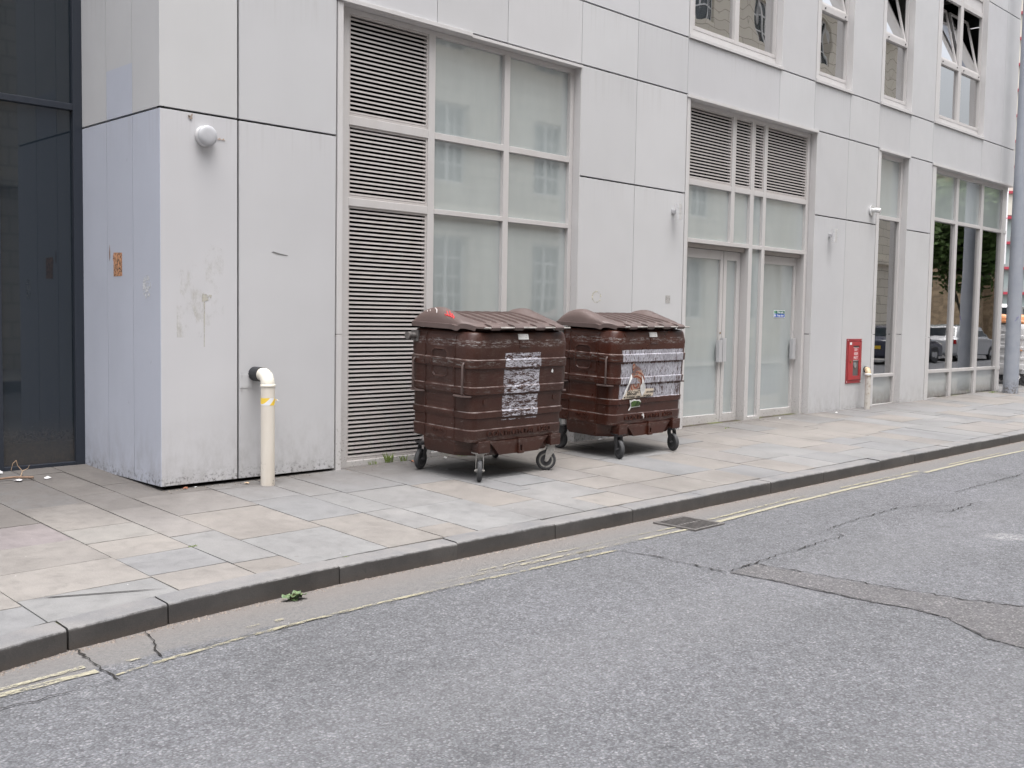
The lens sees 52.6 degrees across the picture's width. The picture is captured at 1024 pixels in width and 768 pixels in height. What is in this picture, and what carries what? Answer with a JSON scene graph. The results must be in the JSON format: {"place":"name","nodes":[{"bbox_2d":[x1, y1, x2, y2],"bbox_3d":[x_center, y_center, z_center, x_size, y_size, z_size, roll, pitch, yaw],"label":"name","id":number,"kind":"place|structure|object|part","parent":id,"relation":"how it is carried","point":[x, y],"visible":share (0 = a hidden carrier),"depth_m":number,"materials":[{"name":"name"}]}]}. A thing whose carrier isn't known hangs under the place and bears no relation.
{"place":"outdoors","nodes":[
{"label":"outdoors","id":0,"kind":"place"},
{"bbox_2d":[0,441,1023,767],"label":"road","id":1,"kind":"structure","parent":0,"point":[620,657],"depth_m":5.15,"materials":[{"name":"grey asphalt"}]},
{"bbox_2d":[282,590,306,600],"bbox_3d":[-1.305,1.271,6.223,0.102,0.055,0.145,3,4,27],"label":"weed","id":2,"kind":"object","parent":1,"relation":"on","point":[294,595],"visible":1,"depth_m":6.22,"materials":[{"name":"green plant"}]},
{"bbox_2d":[126,543,617,660],"bbox_3d":[-0.506,1.276,6.588,0.174,0.029,4.080,5,5,45],"label":"yellow line","id":3,"kind":"object","parent":1,"relation":"on","point":[480,572],"visible":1,"depth_m":7.27,"materials":[{"name":"paint"}]},
{"bbox_2d":[0,429,1023,671],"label":"kerb","id":4,"kind":"structure","parent":1,"relation":"on","point":[21,647],"depth_m":6.88,"materials":[{"name":"stone"}]},
{"bbox_2d":[0,391,1023,675],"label":"grit","id":5,"kind":"object","parent":1,"relation":"on","point":[2,673],"visible":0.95,"depth_m":6.90,"materials":[{"name":"grey gravel"}]},
{"bbox_2d":[0,450,1023,696],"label":"yellow line","id":6,"kind":"object","parent":1,"relation":"on","point":[10,692],"visible":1,"depth_m":8.33,"materials":[{"name":"paint"}]},
{"bbox_2d":[2,473,1023,707],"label":"road cracks","id":7,"kind":"object","parent":1,"relation":"on","point":[113,675],"visible":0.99,"depth_m":6.40,"materials":[{"name":"grey asphalt"}]},
{"bbox_2d":[115,453,999,674],"bbox_3d":[5.013,0.964,12.076,0.278,0.143,19.901,4,5,44],"label":"yellow line","id":8,"kind":"object","parent":1,"relation":"on","point":[272,629],"visible":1,"depth_m":6.33,"materials":[{"name":"paint"}]},
{"bbox_2d":[653,516,724,531],"bbox_3d":[1.472,1.161,8.623,0.420,0.020,0.430,5,5,45],"label":"drain grate","id":9,"kind":"object","parent":1,"relation":"on","point":[690,523],"visible":1,"depth_m":8.60,"materials":[{"name":"metal"}]},
{"bbox_2d":[730,564,1023,647],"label":"road patch","id":10,"kind":"object","parent":1,"relation":"on","point":[1004,623],"visible":1,"depth_m":6.31,"materials":[{"name":"grey asphalt"}]},
{"bbox_2d":[0,376,1023,634],"bbox_3d":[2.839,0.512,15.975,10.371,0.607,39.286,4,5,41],"label":"pavement","id":11,"kind":"structure","parent":0,"point":[68,534],"depth_m":8.52,"materials":[{"name":"grey concrete"}]},
{"bbox_2d":[0,460,33,479],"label":"twig","id":12,"kind":"object","parent":11,"relation":"on","point":[21,477],"visible":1,"depth_m":8.79,"materials":[{"name":"brown wood"}]},
{"bbox_2d":[37,588,161,598],"bbox_3d":[-2.314,1.174,5.816,0.740,0.005,0.024,-1,4,-25],"label":"flag crack","id":13,"kind":"object","parent":11,"relation":"on","point":[97,593],"visible":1,"depth_m":5.81,"materials":[{"name":"grey"}]},
{"bbox_2d":[382,452,394,462],"bbox_3d":[-1.227,0.729,10.349,0.060,0.129,0.179,5,5,45],"label":"grass tuft","id":14,"kind":"object","parent":11,"relation":"on","point":[388,458],"visible":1,"depth_m":10.34,"materials":[{"name":"green plant"}]},
{"bbox_2d":[398,455,406,461],"bbox_3d":[-1.096,0.748,10.463,0.050,0.079,0.128,5,5,45],"label":"grass tuft","id":15,"kind":"object","parent":11,"relation":"on","point":[403,457],"visible":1,"depth_m":10.44,"materials":[{"name":"green plant"}]},
{"bbox_2d":[405,307,569,481],"bbox_3d":[-0.217,0.050,10.133,1.010,1.580,1.550,8,8,44],"label":"wheeled bin","id":16,"kind":"object","parent":11,"relation":"on","point":[485,383],"visible":1,"depth_m":9.72,"materials":[{"name":"brown plastic"}]},
{"bbox_2d":[81,0,1021,488],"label":"office building","id":17,"kind":"structure","parent":11,"relation":"on","point":[381,174],"depth_m":11.39,"materials":[{"name":"grey paint"}]},
{"bbox_2d":[0,0,84,471],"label":"dark glazed wall","id":18,"kind":"structure","parent":17,"relation":"attached to","point":[42,394],"depth_m":9.27,"materials":[{"name":"grey glass"}]},
{"bbox_2d":[113,253,121,275],"bbox_3d":[-3.430,-1.041,9.015,0.178,0.207,0.002,5,5,45],"label":"torn sticker","id":19,"kind":"object","parent":17,"relation":"attached to","point":[117,259],"visible":1,"depth_m":9.01,"materials":[{"name":"paper"}]},
{"bbox_2d":[143,276,150,297],"bbox_3d":[-3.042,-0.809,8.638,0.150,0.200,0.002,5,5,45],"label":"glue residue","id":20,"kind":"object","parent":17,"relation":"attached to","point":[144,285],"visible":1,"depth_m":8.65,"materials":[{"name":"grey"}]},
{"bbox_2d":[204,302,204,346],"bbox_3d":[-2.600,-0.504,8.766,0.001,0.380,0.012,5,5,45],"label":"paint drip","id":21,"kind":"object","parent":17,"relation":"attached to","point":[204,324],"visible":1,"depth_m":8.77,"materials":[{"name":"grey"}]},
{"bbox_2d":[195,125,216,146],"bbox_3d":[-2.544,-2.068,8.640,0.083,0.172,0.172,5,5,45],"label":"bulkhead light","id":22,"kind":"object","parent":17,"relation":"attached to","point":[205,135],"visible":1,"depth_m":8.61,"materials":[{"name":"white plastic"}]},
{"bbox_2d":[202,294,211,301],"bbox_3d":[-2.579,-0.729,8.769,0.001,0.070,0.090,5,5,45],"label":"paint drip","id":23,"kind":"object","parent":17,"relation":"attached to","point":[204,297],"visible":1,"depth_m":8.75,"materials":[{"name":"grey paint"}]},
{"bbox_2d":[240,372,251,390],"bbox_3d":[-2.327,-0.023,9.076,0.008,0.162,0.126,5,5,45],"label":"cover plate","id":24,"kind":"object","parent":17,"relation":"attached to","point":[245,381],"visible":1,"depth_m":9.07,"materials":[{"name":"grey metal"}]},
{"bbox_2d":[248,367,278,485],"bbox_3d":[-2.180,0.372,9.061,0.343,1.038,0.158,5,5,45],"label":"vent pipe","id":25,"kind":"object","parent":17,"relation":"attached to","point":[264,376],"visible":0.99,"depth_m":8.94,"materials":[{"name":"beige plastic"}]},
{"bbox_2d":[335,6,574,467],"bbox_3d":[-0.505,-1.414,10.987,0.060,4.365,3.322,5,5,45],"label":"window","id":26,"kind":"structure","parent":17,"relation":"in","point":[498,210],"depth_m":11.19,"materials":[{"name":"glass"}]},
{"bbox_2d":[665,295,669,302],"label":"tape square","id":27,"kind":"structure","parent":17,"relation":"attached to","point":[667,299],"depth_m":13.35,"materials":[{"name":"grey"}]},
{"bbox_2d":[671,204,681,218],"bbox_3d":[2.114,-2.207,13.276,0.134,0.194,0.080,5,5,45],"label":"wall lamp","id":28,"kind":"object","parent":17,"relation":"attached to","point":[678,211],"visible":1,"depth_m":13.23,"materials":[{"name":"grey metal"}]},
{"bbox_2d":[683,247,723,425],"bbox_3d":[2.592,-0.646,14.300,0.105,2.422,1.052,5,5,45],"label":"door","id":29,"kind":"structure","parent":17,"relation":"in","point":[704,283],"depth_m":14.40,"materials":[{"name":"paint"}]},
{"bbox_2d":[719,251,740,421],"bbox_3d":[3.106,-0.671,14.815,0.105,2.420,0.466,5,5,45],"label":"door","id":30,"kind":"structure","parent":17,"relation":"in","point":[731,261],"depth_m":14.87,"materials":[{"name":"paint"}]},
{"bbox_2d":[693,0,777,58],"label":"window","id":31,"kind":"structure","parent":17,"relation":"in","point":[748,24],"depth_m":14.44,"materials":[{"name":"paint"}]},
{"bbox_2d":[682,101,810,426],"bbox_3d":[3.352,-1.594,14.850,0.060,4.365,3.294,5,5,45],"label":"window","id":32,"kind":"structure","parent":17,"relation":"in","point":[757,222],"depth_m":14.99,"materials":[{"name":"paint"}]},
{"bbox_2d":[759,255,796,416],"bbox_3d":[3.976,-0.714,15.686,0.105,2.417,1.138,5,5,45],"label":"door","id":33,"kind":"structure","parent":17,"relation":"in","point":[778,349],"depth_m":15.80,"materials":[{"name":"paint"}]},
{"bbox_2d":[774,310,784,317],"bbox_3d":[4.073,-1.067,15.796,0.006,0.110,0.318,5,5,45],"label":"fire exit sign","id":34,"kind":"object","parent":33,"relation":"attached to","point":[779,313],"visible":1,"depth_m":15.80,"materials":[{"name":"white"}]},
{"bbox_2d":[828,229,837,241],"bbox_3d":[5.009,-2.317,16.177,0.134,0.194,0.080,5,5,45],"label":"wall lamp","id":35,"kind":"object","parent":17,"relation":"attached to","point":[833,235],"visible":1,"depth_m":16.13,"materials":[{"name":"grey metal"}]},
{"bbox_2d":[819,0,848,83],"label":"window","id":36,"kind":"structure","parent":17,"relation":"in","point":[834,13],"depth_m":16.28,"materials":[{"name":"glass"}]},
{"bbox_2d":[845,339,861,383],"bbox_3d":[5.614,-0.377,17.014,0.033,0.726,0.516,5,5,45],"label":"dry riser cabinet","id":37,"kind":"object","parent":17,"relation":"attached to","point":[853,362],"visible":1,"depth_m":17.00,"materials":[{"name":"red metal"}]},
{"bbox_3d":[5.615,-0.382,17.013,0.030,0.624,0.424,5,5,45],"label":"door","id":38,"kind":"part","parent":37,"relation":"part of","materials":[{"name":"red paint"}]},
{"bbox_2d":[863,366,871,408],"bbox_3d":[5.877,0.070,17.197,0.118,0.713,0.380,2,4,9],"label":"vent pipe","id":39,"kind":"object","parent":17,"relation":"attached to","point":[867,371],"visible":0.98,"depth_m":17.04,"materials":[{"name":"plastic"}]},
{"bbox_2d":[869,205,881,215],"bbox_3d":[6.005,-2.868,17.115,0.163,0.176,0.176,5,5,45],"label":"flood light","id":40,"kind":"object","parent":17,"relation":"attached to","point":[873,210],"visible":1,"depth_m":17.11,"materials":[{"name":"silver metal"}]},
{"bbox_2d":[871,154,902,404],"bbox_3d":[6.418,-1.772,17.918,0.060,4.295,1.057,5,5,45],"label":"window","id":41,"kind":"structure","parent":17,"relation":"in","point":[891,167],"depth_m":18.06,"materials":[{"name":"paint"}]},
{"bbox_2d":[884,0,909,104],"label":"window","id":42,"kind":"structure","parent":17,"relation":"in","point":[896,59],"depth_m":17.86,"materials":[{"name":"glass"}]},
{"bbox_2d":[939,0,983,130],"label":"window","id":43,"kind":"structure","parent":17,"relation":"in","point":[960,72],"depth_m":19.75,"materials":[{"name":"paint"}]},
{"bbox_2d":[926,169,1004,398],"bbox_3d":[8.898,-1.888,20.401,0.060,4.295,3.670,5,5,45],"label":"window","id":44,"kind":"structure","parent":17,"relation":"in","point":[969,223],"depth_m":20.46,"materials":[{"name":"glass"}]},
{"bbox_2d":[555,309,688,458],"bbox_3d":[1.228,-0.046,11.718,1.045,1.580,1.550,8,8,44],"label":"wheeled bin","id":45,"kind":"object","parent":11,"relation":"on","point":[623,376],"visible":0.98,"depth_m":11.28,"materials":[{"name":"brown plastic"}]},
{"bbox_2d":[999,314,1023,385],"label":"wheeled bin","id":46,"kind":"object","parent":11,"relation":"on","point":[1002,349],"visible":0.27,"depth_m":23.33,"materials":[{"name":"white plastic"}]},
{"bbox_2d":[1002,0,1023,393],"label":"lamp column","id":47,"kind":"structure","parent":11,"relation":"on","point":[1012,335],"depth_m":20.97,"materials":[{"name":"grey metal"}]},
{"bbox_2d":[1002,304,1023,314],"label":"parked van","id":48,"kind":"object","parent":11,"relation":"on","point":[1004,308],"visible":0.01,"depth_m":30.57,"materials":[{"name":"white paint"}]},
{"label":"side street","id":49,"kind":"structure","parent":0,"visible":0},
{"bbox_2d":[951,27,1008,263],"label":"white building","id":50,"kind":"structure","parent":49,"relation":"on","point":[1006,216],"depth_m":44.97,"materials":[{"name":"white"}]},
{"bbox_2d":[1003,0,1023,305],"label":"striped building","id":51,"kind":"structure","parent":49,"relation":"on","point":[1006,264],"depth_m":122.30,"materials":[{"name":"grey"}]},
{"bbox_2d":[1003,215,1023,305],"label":"window","id":52,"kind":"structure","parent":51,"relation":"in","point":[1006,271],"depth_m":122.61,"materials":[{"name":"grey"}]}
]}

